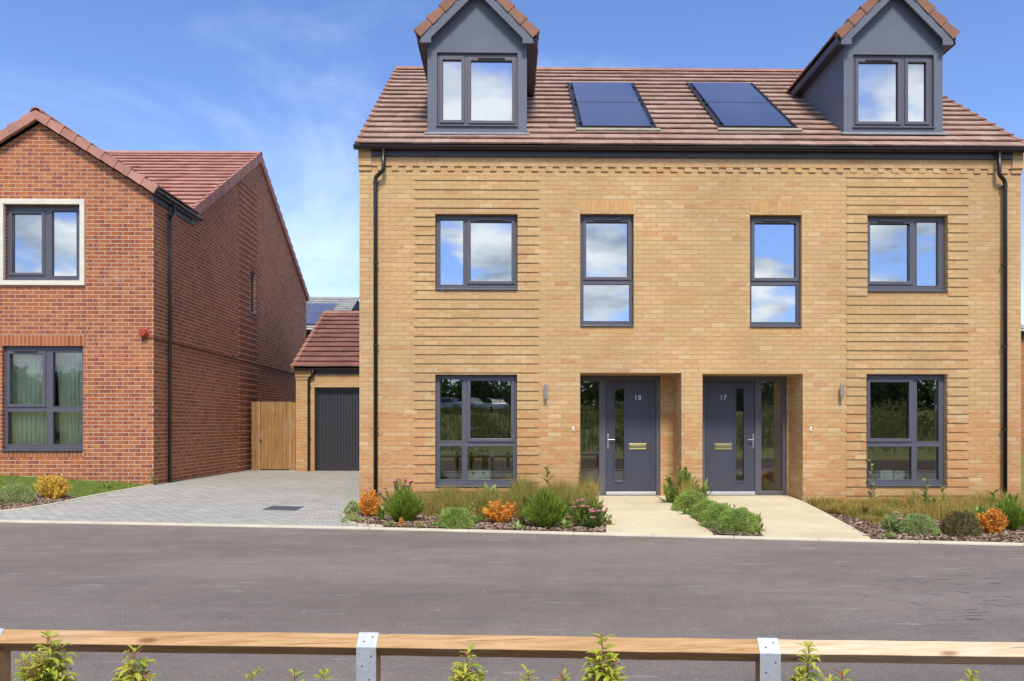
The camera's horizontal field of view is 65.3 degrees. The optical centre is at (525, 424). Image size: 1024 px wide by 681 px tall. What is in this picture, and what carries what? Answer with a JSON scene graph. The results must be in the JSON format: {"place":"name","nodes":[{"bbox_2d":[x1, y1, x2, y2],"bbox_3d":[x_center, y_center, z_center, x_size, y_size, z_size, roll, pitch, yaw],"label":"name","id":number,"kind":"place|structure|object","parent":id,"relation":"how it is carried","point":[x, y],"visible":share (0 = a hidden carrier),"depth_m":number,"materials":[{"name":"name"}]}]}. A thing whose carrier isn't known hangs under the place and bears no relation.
{"place":"outdoors","nodes":[
{"label":"outdoors","id":0,"kind":"place"},
{"bbox_2d":[0,493,74,509],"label":"bark mulch","id":1,"kind":"object","parent":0,"point":[17,504],"visible":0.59,"depth_m":12.69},
{"bbox_2d":[0,482,36,503],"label":"dome shrub","id":2,"kind":"object","parent":1,"relation":"on","point":[17,489],"visible":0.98,"depth_m":12.61,"materials":[{"name":"green plant"}]},
{"bbox_2d":[33,473,72,499],"bbox_3d":[-7.770,1.015,13.076,0.616,0.449,0.469,0,0,39],"label":"shrub","id":3,"kind":"object","parent":1,"relation":"on","point":[57,489],"visible":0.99,"depth_m":13.04,"materials":[{"name":"yellow plant"}]},
{"bbox_2d":[0,475,146,497],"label":"lawn","id":4,"kind":"structure","parent":0,"point":[76,489],"depth_m":14.53,"materials":[{"name":"green plant"}]},
{"bbox_2d":[0,469,372,526],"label":"driveway","id":5,"kind":"structure","parent":0,"point":[323,498],"depth_m":13.07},
{"bbox_2d":[252,402,295,469],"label":"wooden gate","id":6,"kind":"structure","parent":5,"relation":"on","point":[273,435],"depth_m":20.49,"materials":[{"name":"beige wood"}]},
{"bbox_2d":[262,506,302,510],"bbox_3d":[-3.766,1.310,12.435,0.559,0.042,0.480,0,0,5],"label":"drain cover","id":7,"kind":"object","parent":5,"relation":"on","point":[291,508],"visible":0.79,"depth_m":12.39,"materials":[{"name":"grey metal"}]},
{"bbox_2d":[340,503,606,531],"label":"bark mulch","id":8,"kind":"object","parent":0,"point":[477,525],"visible":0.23,"depth_m":10.56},
{"bbox_2d":[341,514,361,522],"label":"shrub","id":9,"kind":"object","parent":8,"relation":"on","point":[350,516],"visible":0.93,"depth_m":10.91,"materials":[{"name":"green plant"}]},
{"bbox_2d":[344,500,360,514],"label":"shrub","id":10,"kind":"object","parent":8,"relation":"on","point":[354,510],"visible":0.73,"depth_m":11.77,"materials":[{"name":"green plant"}]},
{"bbox_2d":[357,485,382,517],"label":"shrub","id":11,"kind":"object","parent":8,"relation":"on","point":[369,504],"visible":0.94,"depth_m":11.40,"materials":[{"name":"orange plant"}]},
{"bbox_2d":[373,503,385,519],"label":"leafy weed","id":12,"kind":"object","parent":8,"relation":"on","point":[381,514],"visible":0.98,"depth_m":11.00,"materials":[{"name":"green plant"}]},
{"bbox_2d":[383,519,393,526],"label":"leafy weed","id":13,"kind":"object","parent":8,"relation":"on","point":[389,523],"visible":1,"depth_m":10.42,"materials":[{"name":"green plant"}]},
{"bbox_2d":[378,478,416,503],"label":"flowering shrub","id":14,"kind":"object","parent":8,"relation":"on","point":[396,486],"visible":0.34,"depth_m":12.15,"materials":[{"name":"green plant"}]},
{"bbox_2d":[398,517,403,526],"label":"shrub","id":15,"kind":"object","parent":8,"relation":"on","point":[401,522],"visible":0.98,"depth_m":10.49,"materials":[{"name":"orange plant"}]},
{"bbox_2d":[382,483,428,521],"bbox_3d":[-1.663,1.053,10.944,0.665,0.558,0.589,0,0,-1],"label":"shrub","id":16,"kind":"object","parent":8,"relation":"on","point":[404,505],"visible":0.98,"depth_m":10.85,"materials":[{"name":"green plant"}]},
{"bbox_2d":[433,507,443,516],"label":"leafy weed","id":17,"kind":"object","parent":8,"relation":"on","point":[442,510],"visible":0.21,"depth_m":11.05,"materials":[{"name":"green plant"}]},
{"bbox_2d":[436,506,475,528],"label":"dome shrub","id":18,"kind":"object","parent":8,"relation":"on","point":[445,519],"visible":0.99,"depth_m":10.32,"materials":[{"name":"green plant"}]},
{"bbox_2d":[469,500,478,521],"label":"leafy weed","id":19,"kind":"object","parent":8,"relation":"on","point":[472,508],"visible":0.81,"depth_m":10.54,"materials":[{"name":"green plant"}]},
{"bbox_2d":[473,513,487,522],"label":"leafy weed","id":20,"kind":"object","parent":8,"relation":"on","point":[478,518],"visible":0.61,"depth_m":10.79,"materials":[{"name":"green plant"}]},
{"bbox_2d":[483,483,496,493],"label":"leafy weed","id":21,"kind":"object","parent":8,"relation":"on","point":[493,489],"visible":0.1,"depth_m":12.80,"materials":[{"name":"green plant"}]},
{"bbox_2d":[482,498,516,522],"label":"shrub","id":22,"kind":"object","parent":8,"relation":"on","point":[500,513],"visible":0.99,"depth_m":10.76,"materials":[{"name":"orange plant"}]},
{"bbox_2d":[415,470,598,519],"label":"ornamental grass","id":23,"kind":"object","parent":8,"relation":"on","point":[450,497],"depth_m":11.65,"materials":[{"name":"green plant"}]},
{"bbox_2d":[511,520,526,529],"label":"leafy weed","id":24,"kind":"object","parent":8,"relation":"on","point":[517,526],"visible":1,"depth_m":10.12,"materials":[{"name":"green plant"}]},
{"bbox_2d":[511,515,527,524],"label":"leafy weed","id":25,"kind":"object","parent":8,"relation":"on","point":[521,519],"visible":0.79,"depth_m":10.47,"materials":[{"name":"green plant"}]},
{"bbox_2d":[520,486,569,527],"bbox_3d":[0.238,1.045,10.357,0.677,0.579,0.685,0,0,-1],"label":"shrub","id":26,"kind":"object","parent":8,"relation":"on","point":[544,509],"visible":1,"depth_m":10.25,"materials":[{"name":"green plant"}]},
{"bbox_2d":[543,464,555,486],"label":"leafy weed","id":27,"kind":"object","parent":8,"relation":"on","point":[548,473],"visible":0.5,"depth_m":12.71,"materials":[{"name":"green plant"}]},
{"bbox_2d":[559,518,571,527],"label":"leafy weed","id":28,"kind":"object","parent":8,"relation":"on","point":[566,523],"visible":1,"depth_m":10.19,"materials":[{"name":"green plant"}]},
{"bbox_2d":[555,496,577,519],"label":"leafy weed","id":29,"kind":"object","parent":8,"relation":"on","point":[567,501],"visible":0.14,"depth_m":10.85,"materials":[{"name":"green plant"}]},
{"bbox_2d":[562,467,603,502],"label":"tall grass","id":30,"kind":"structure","parent":8,"relation":"on","point":[588,483],"depth_m":12.55,"materials":[{"name":"plant"}]},
{"bbox_2d":[565,493,611,527],"bbox_3d":[0.810,1.114,10.412,0.599,0.472,0.517,0,0,24],"label":"flowering shrub","id":31,"kind":"object","parent":8,"relation":"on","point":[589,513],"visible":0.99,"depth_m":10.30,"materials":[{"name":"green plant"}]},
{"bbox_2d":[0,522,1023,680],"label":"road","id":32,"kind":"structure","parent":0,"point":[95,577],"depth_m":6.43,"materials":[{"name":"grey asphalt"}]},
{"bbox_2d":[0,0,1023,324],"label":"sky","id":33,"kind":"structure","parent":0,"point":[295,83],"materials":[{"name":"blue"}]},
{"bbox_2d":[596,495,712,534],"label":"garden path","id":34,"kind":"structure","parent":0,"point":[653,514],"depth_m":11.08,"materials":[{"name":"beige concrete"}]},
{"bbox_2d":[654,480,678,502],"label":"leafy weed","id":35,"kind":"object","parent":34,"relation":"on","point":[671,499],"visible":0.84,"depth_m":12.87,"materials":[{"name":"green plant"}]},
{"bbox_2d":[678,508,692,514],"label":"leafy weed","id":36,"kind":"object","parent":34,"relation":"on","point":[686,511],"visible":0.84,"depth_m":11.40,"materials":[{"name":"green plant"}]},
{"bbox_2d":[689,511,764,535],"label":"bark mulch","id":37,"kind":"object","parent":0,"point":[711,529],"visible":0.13,"depth_m":9.86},
{"bbox_2d":[663,466,701,503],"bbox_3d":[2.502,0.987,12.887,0.660,0.657,0.590,0,0,-1],"label":"shrub","id":38,"kind":"object","parent":37,"relation":"on","point":[679,484],"visible":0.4,"depth_m":12.83,"materials":[{"name":"green plant"}]},
{"bbox_2d":[669,488,708,511],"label":"dome shrub","id":39,"kind":"object","parent":37,"relation":"on","point":[686,495],"visible":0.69,"depth_m":11.81,"materials":[{"name":"green plant"}]},
{"bbox_2d":[677,474,700,509],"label":"rough grass","id":40,"kind":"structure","parent":37,"relation":"on","point":[690,485],"depth_m":12.19,"materials":[{"name":"plant"}]},
{"bbox_2d":[690,499,721,521],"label":"dome shrub","id":41,"kind":"object","parent":37,"relation":"on","point":[700,505],"visible":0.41,"depth_m":11.00,"materials":[{"name":"green plant"}]},
{"bbox_2d":[696,477,715,499],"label":"leafy weed","id":42,"kind":"object","parent":37,"relation":"on","point":[704,488],"visible":0.3,"depth_m":13.01,"materials":[{"name":"green plant"}]},
{"bbox_2d":[699,502,738,528],"bbox_3d":[2.484,1.167,10.276,0.544,0.359,0.460,0,0,-1],"label":"dome shrub","id":43,"kind":"object","parent":37,"relation":"on","point":[709,511],"visible":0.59,"depth_m":10.24,"materials":[{"name":"green plant"}]},
{"bbox_2d":[715,507,761,534],"bbox_3d":[2.622,1.181,9.893,0.576,0.347,0.500,0,0,-1],"label":"dome shrub","id":44,"kind":"object","parent":37,"relation":"on","point":[746,515],"visible":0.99,"depth_m":9.80,"materials":[{"name":"green plant"}]},
{"bbox_2d":[754,521,767,532],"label":"leafy weed","id":45,"kind":"object","parent":37,"relation":"on","point":[761,526],"visible":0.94,"depth_m":9.80,"materials":[{"name":"green plant"}]},
{"bbox_2d":[705,495,870,538],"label":"front path","id":46,"kind":"structure","parent":0,"point":[786,516],"depth_m":11.09,"materials":[{"name":"beige concrete"}]},
{"bbox_2d":[756,512,762,523],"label":"leafy weed","id":47,"kind":"object","parent":46,"relation":"on","point":[759,518],"visible":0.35,"depth_m":10.37,"materials":[{"name":"green plant"}]},
{"bbox_2d":[810,504,1023,542],"bbox_3d":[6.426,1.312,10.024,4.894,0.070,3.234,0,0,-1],"label":"bark mulch","id":48,"kind":"object","parent":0,"point":[944,536],"visible":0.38,"depth_m":9.63,"materials":[{"name":"brown"}]},
{"bbox_2d":[792,492,927,524],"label":"straw grass","id":49,"kind":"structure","parent":48,"relation":"on","point":[877,508],"depth_m":11.85,"materials":[{"name":"beige plant"}]},
{"bbox_2d":[857,505,870,515],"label":"leafy weed","id":50,"kind":"object","parent":48,"relation":"on","point":[865,511],"visible":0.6,"depth_m":11.25,"materials":[{"name":"green plant"}]},
{"bbox_2d":[866,455,878,497],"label":"leafy weed","id":51,"kind":"object","parent":48,"relation":"on","point":[872,483],"visible":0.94,"depth_m":13.12,"materials":[{"name":"green plant"}]},
{"bbox_2d":[881,531,898,537],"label":"leafy weed","id":52,"kind":"object","parent":48,"relation":"on","point":[888,535],"visible":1,"depth_m":9.39,"materials":[{"name":"green plant"}]},
{"bbox_2d":[878,507,903,531],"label":"flowering shrub","id":53,"kind":"object","parent":48,"relation":"on","point":[891,523],"visible":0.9,"depth_m":9.94,"materials":[{"name":"green plant"}]},
{"bbox_2d":[897,513,941,535],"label":"dome shrub","id":54,"kind":"object","parent":48,"relation":"on","point":[920,520],"visible":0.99,"depth_m":9.68,"materials":[{"name":"green plant"}]},
{"bbox_2d":[919,478,929,506],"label":"leafy weed","id":55,"kind":"object","parent":48,"relation":"on","point":[925,493],"visible":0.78,"depth_m":11.87,"materials":[{"name":"green plant"}]},
{"bbox_2d":[921,495,941,505],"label":"leafy weed","id":56,"kind":"object","parent":48,"relation":"on","point":[934,499],"visible":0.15,"depth_m":12.00,"materials":[{"name":"green plant"}]},
{"bbox_2d":[939,485,947,501],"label":"leafy weed","id":57,"kind":"object","parent":48,"relation":"on","point":[942,490],"visible":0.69,"depth_m":12.38,"materials":[{"name":"green plant"}]},
{"bbox_2d":[939,509,984,536],"bbox_3d":[5.251,1.186,9.627,0.495,0.337,0.438,0,0,-1],"label":"dome shrub","id":58,"kind":"object","parent":48,"relation":"on","point":[953,517],"visible":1,"depth_m":9.54,"materials":[{"name":"green plant"}]},
{"bbox_2d":[969,504,989,517],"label":"leafy weed","id":59,"kind":"object","parent":48,"relation":"on","point":[980,509],"visible":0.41,"depth_m":10.90,"materials":[{"name":"green plant"}]},
{"bbox_2d":[982,488,1001,503],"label":"leafy weed","id":60,"kind":"object","parent":48,"relation":"on","point":[993,497],"visible":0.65,"depth_m":11.98,"materials":[{"name":"green plant"}]},
{"bbox_2d":[975,508,1008,534],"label":"shrub","id":61,"kind":"object","parent":48,"relation":"on","point":[992,522],"visible":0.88,"depth_m":9.66,"materials":[{"name":"orange plant"}]},
{"bbox_2d":[987,497,1023,529],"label":"shrub","id":62,"kind":"object","parent":48,"relation":"on","point":[1011,511],"visible":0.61,"depth_m":9.97,"materials":[{"name":"green plant"}]},
{"bbox_2d":[1003,491,1020,504],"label":"leafy weed","id":63,"kind":"object","parent":48,"relation":"on","point":[1010,495],"visible":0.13,"depth_m":11.68,"materials":[{"name":"green plant"}]},
{"bbox_2d":[899,485,1023,519],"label":"ornamental grass","id":64,"kind":"object","parent":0,"point":[942,508],"depth_m":11.75,"materials":[{"name":"plant"}]},
{"bbox_2d":[1021,454,1023,502],"bbox_3d":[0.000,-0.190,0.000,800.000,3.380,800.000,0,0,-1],"label":"ground","id":65,"kind":"structure","parent":0,"point":[1022,475],"depth_m":19.77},
{"bbox_2d":[0,107,309,484],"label":"red brick house","id":66,"kind":"structure","parent":65,"relation":"on","point":[166,293],"depth_m":15.36,"materials":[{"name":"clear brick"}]},
{"bbox_2d":[12,354,46,443],"bbox_3d":[-9.553,-0.535,15.458,0.870,1.962,0.115,0,0,-1],"label":"curtain","id":67,"kind":"object","parent":66,"relation":"hanging from","point":[27,388],"visible":0.56,"depth_m":15.45,"materials":[{"name":"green fabric"}]},
{"bbox_2d":[3,206,78,279],"bbox_3d":[-9.169,-3.455,15.210,1.435,1.448,0.200,0,0,-1],"label":"window","id":68,"kind":"structure","parent":66,"relation":"in","point":[47,212],"depth_m":15.24,"materials":[{"name":"grey plastic"}]},
{"bbox_2d":[1,346,82,450],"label":"window","id":69,"kind":"structure","parent":66,"relation":"in","point":[48,352],"depth_m":15.24,"materials":[{"name":"grey plastic"}]},
{"bbox_2d":[58,352,81,443],"bbox_3d":[-8.733,-0.535,15.509,0.732,1.962,0.116,0,0,-1],"label":"curtain","id":70,"kind":"object","parent":66,"relation":"hanging from","point":[70,389],"visible":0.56,"depth_m":15.50,"materials":[{"name":"green fabric"}]},
{"bbox_2d":[250,270,256,315],"bbox_3d":[-7.194,-3.470,20.941,0.150,1.159,0.460,0,0,-1],"label":"window","id":71,"kind":"structure","parent":66,"relation":"in","point":[251,272],"depth_m":21.05,"materials":[{"name":"grey plastic"}]},
{"bbox_2d":[0,484,384,526],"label":"path edging","id":72,"kind":"object","parent":65,"relation":"on","point":[140,487],"visible":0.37,"depth_m":12.61,"materials":[{"name":"concrete"}]},
{"bbox_2d":[290,311,358,470],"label":"garage","id":73,"kind":"structure","parent":65,"relation":"on","point":[324,365],"depth_m":20.37,"materials":[{"name":"brick"}]},
{"bbox_2d":[318,390,358,470],"bbox_3d":[-4.305,0.145,20.391,1.980,2.050,0.050,0,0,-1],"label":"garage door","id":74,"kind":"structure","parent":73,"relation":"in","point":[338,410],"depth_m":20.37,"materials":[{"name":"grey metal"}]},
{"bbox_2d":[306,297,358,338],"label":"background house","id":75,"kind":"structure","parent":65,"relation":"on","point":[316,307],"depth_m":36.74,"materials":[{"name":"grey tile"}]},
{"bbox_2d":[0,520,1023,545],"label":"kerb","id":76,"kind":"structure","parent":65,"relation":"on","point":[567,533],"depth_m":9.95,"materials":[{"name":"concrete"}]},
{"bbox_2d":[353,0,1023,504],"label":"semi detached house","id":77,"kind":"structure","parent":65,"relation":"on","point":[799,284],"depth_m":13.20,"materials":[{"name":"brick"}]},
{"bbox_2d":[435,375,516,486],"bbox_3d":[-0.814,0.101,13.159,1.333,1.838,0.200,0,0,-1],"label":"window","id":78,"kind":"structure","parent":77,"relation":"in","point":[466,441],"depth_m":13.18,"materials":[{"name":"grey plastic"}]},
{"bbox_2d":[440,446,512,477],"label":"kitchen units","id":79,"kind":"object","parent":77,"relation":"in","point":[497,461],"visible":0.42,"depth_m":16.19,"materials":[{"name":"laminate"}]},
{"bbox_2d":[435,216,517,290],"bbox_3d":[-0.811,-2.828,13.229,1.354,1.263,0.339,0,0,-1],"label":"window","id":80,"kind":"structure","parent":77,"relation":"in","point":[468,285],"depth_m":13.18,"materials":[{"name":"grey plastic"}]},
{"bbox_2d":[468,470,490,479],"bbox_3d":[-0.784,0.847,13.495,0.378,0.163,0.150,0,0,-1],"label":"box","id":81,"kind":"object","parent":77,"relation":"in","point":[479,474],"visible":0.98,"depth_m":13.42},
{"bbox_2d":[580,216,633,326],"bbox_3d":[1.331,-2.536,13.262,0.889,1.863,0.339,0,0,-1],"label":"window","id":82,"kind":"structure","parent":77,"relation":"in","point":[628,280],"depth_m":13.22,"materials":[{"name":"grey plastic"}]},
{"bbox_2d":[606,381,655,491],"bbox_3d":[1.820,0.206,13.824,0.867,1.928,0.111,0,0,-1],"label":"door","id":83,"kind":"structure","parent":77,"relation":"in","point":[639,396],"depth_m":13.83,"materials":[{"name":"grey paint"}]},
{"bbox_2d":[705,381,754,490],"bbox_3d":[3.542,0.206,13.851,0.862,1.928,0.111,0,0,-1],"label":"door","id":84,"kind":"structure","parent":77,"relation":"in","point":[720,396],"depth_m":13.86,"materials":[{"name":"grey paint"}]},
{"bbox_2d":[750,217,801,326],"bbox_3d":[4.119,-2.532,13.305,0.865,1.861,0.339,0,0,-1],"label":"window","id":85,"kind":"structure","parent":77,"relation":"in","point":[794,281],"depth_m":13.26,"materials":[{"name":"grey plastic"}]},
{"bbox_2d":[878,470,892,479],"bbox_3d":[6.112,0.854,13.586,0.210,0.164,0.120,0,0,-1],"label":"box","id":86,"kind":"object","parent":77,"relation":"in","point":[885,474],"visible":1,"depth_m":13.53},
{"bbox_2d":[893,471,904,479],"bbox_3d":[6.335,0.859,13.590,0.166,0.156,0.120,0,0,-1],"label":"box","id":87,"kind":"object","parent":77,"relation":"in","point":[898,475],"visible":0.98,"depth_m":13.53,"materials":[{"name":"white"}]},
{"bbox_2d":[866,375,947,486],"bbox_3d":[6.293,0.093,13.339,1.351,1.865,0.339,0,0,-1],"label":"window","id":88,"kind":"structure","parent":77,"relation":"in","point":[911,441],"depth_m":13.30,"materials":[{"name":"grey plastic"}]},
{"bbox_2d":[867,217,947,291],"bbox_3d":[6.306,-2.826,13.339,1.342,1.273,0.339,0,0,-1],"label":"window","id":89,"kind":"structure","parent":77,"relation":"in","point":[910,285],"depth_m":13.30,"materials":[{"name":"grey plastic"}]},
{"bbox_2d":[1021,324,1023,453],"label":"background house","id":90,"kind":"structure","parent":65,"relation":"on","point":[1022,389],"depth_m":34.64,"materials":[{"name":"red brick"}]},
{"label":"verge","id":91,"kind":"structure","parent":0,"visible":0},
{"bbox_2d":[11,630,80,680],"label":"young shrub","id":92,"kind":"object","parent":91,"relation":"on","point":[44,669],"visible":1,"depth_m":2.82,"materials":[{"name":"green plant"}]},
{"bbox_2d":[111,644,159,680],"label":"young shrub","id":93,"kind":"object","parent":91,"relation":"on","point":[131,675],"visible":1,"depth_m":2.64,"materials":[{"name":"green plant"}]},
{"bbox_2d":[245,667,262,680],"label":"young shrub","id":94,"kind":"object","parent":91,"relation":"on","point":[251,675],"visible":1,"depth_m":2.70,"materials":[{"name":"green plant"}]},
{"bbox_2d":[287,669,304,680],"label":"young shrub","id":95,"kind":"object","parent":91,"relation":"on","point":[294,673],"visible":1,"depth_m":2.87,"materials":[{"name":"green plant"}]},
{"bbox_2d":[310,669,334,680],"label":"young shrub","id":96,"kind":"object","parent":91,"relation":"on","point":[324,672],"visible":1,"depth_m":2.68,"materials":[{"name":"green plant"}]},
{"bbox_2d":[448,645,489,680],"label":"young shrub","id":97,"kind":"object","parent":91,"relation":"on","point":[459,672],"visible":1,"depth_m":2.68,"materials":[{"name":"green plant"}]},
{"bbox_2d":[0,628,1023,680],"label":"knee rail fence","id":98,"kind":"object","parent":91,"relation":"on","point":[767,656],"visible":0.99,"depth_m":3.25,"materials":[{"name":"beige wood"}]},
{"bbox_2d":[517,664,537,680],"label":"young shrub","id":99,"kind":"object","parent":91,"relation":"on","point":[524,675],"visible":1,"depth_m":2.88,"materials":[{"name":"green plant"}]},
{"bbox_2d":[553,668,570,680],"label":"young shrub","id":100,"kind":"object","parent":91,"relation":"on","point":[562,675],"visible":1,"depth_m":2.75,"materials":[{"name":"green plant"}]},
{"bbox_2d":[579,633,628,680],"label":"young shrub","id":101,"kind":"object","parent":91,"relation":"on","point":[604,672],"visible":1,"depth_m":2.71,"materials":[{"name":"green plant"}]},
{"bbox_2d":[785,641,837,680],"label":"young shrub","id":102,"kind":"object","parent":91,"relation":"on","point":[799,676],"visible":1,"depth_m":2.67,"materials":[{"name":"green plant"}]},
{"bbox_2d":[832,668,850,680],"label":"young shrub","id":103,"kind":"object","parent":91,"relation":"on","point":[843,673],"visible":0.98,"depth_m":2.66,"materials":[{"name":"green plant"}]},
{"bbox_2d":[958,668,980,680],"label":"young shrub","id":104,"kind":"object","parent":91,"relation":"on","point":[971,677],"visible":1,"depth_m":2.89,"materials":[{"name":"green plant"}]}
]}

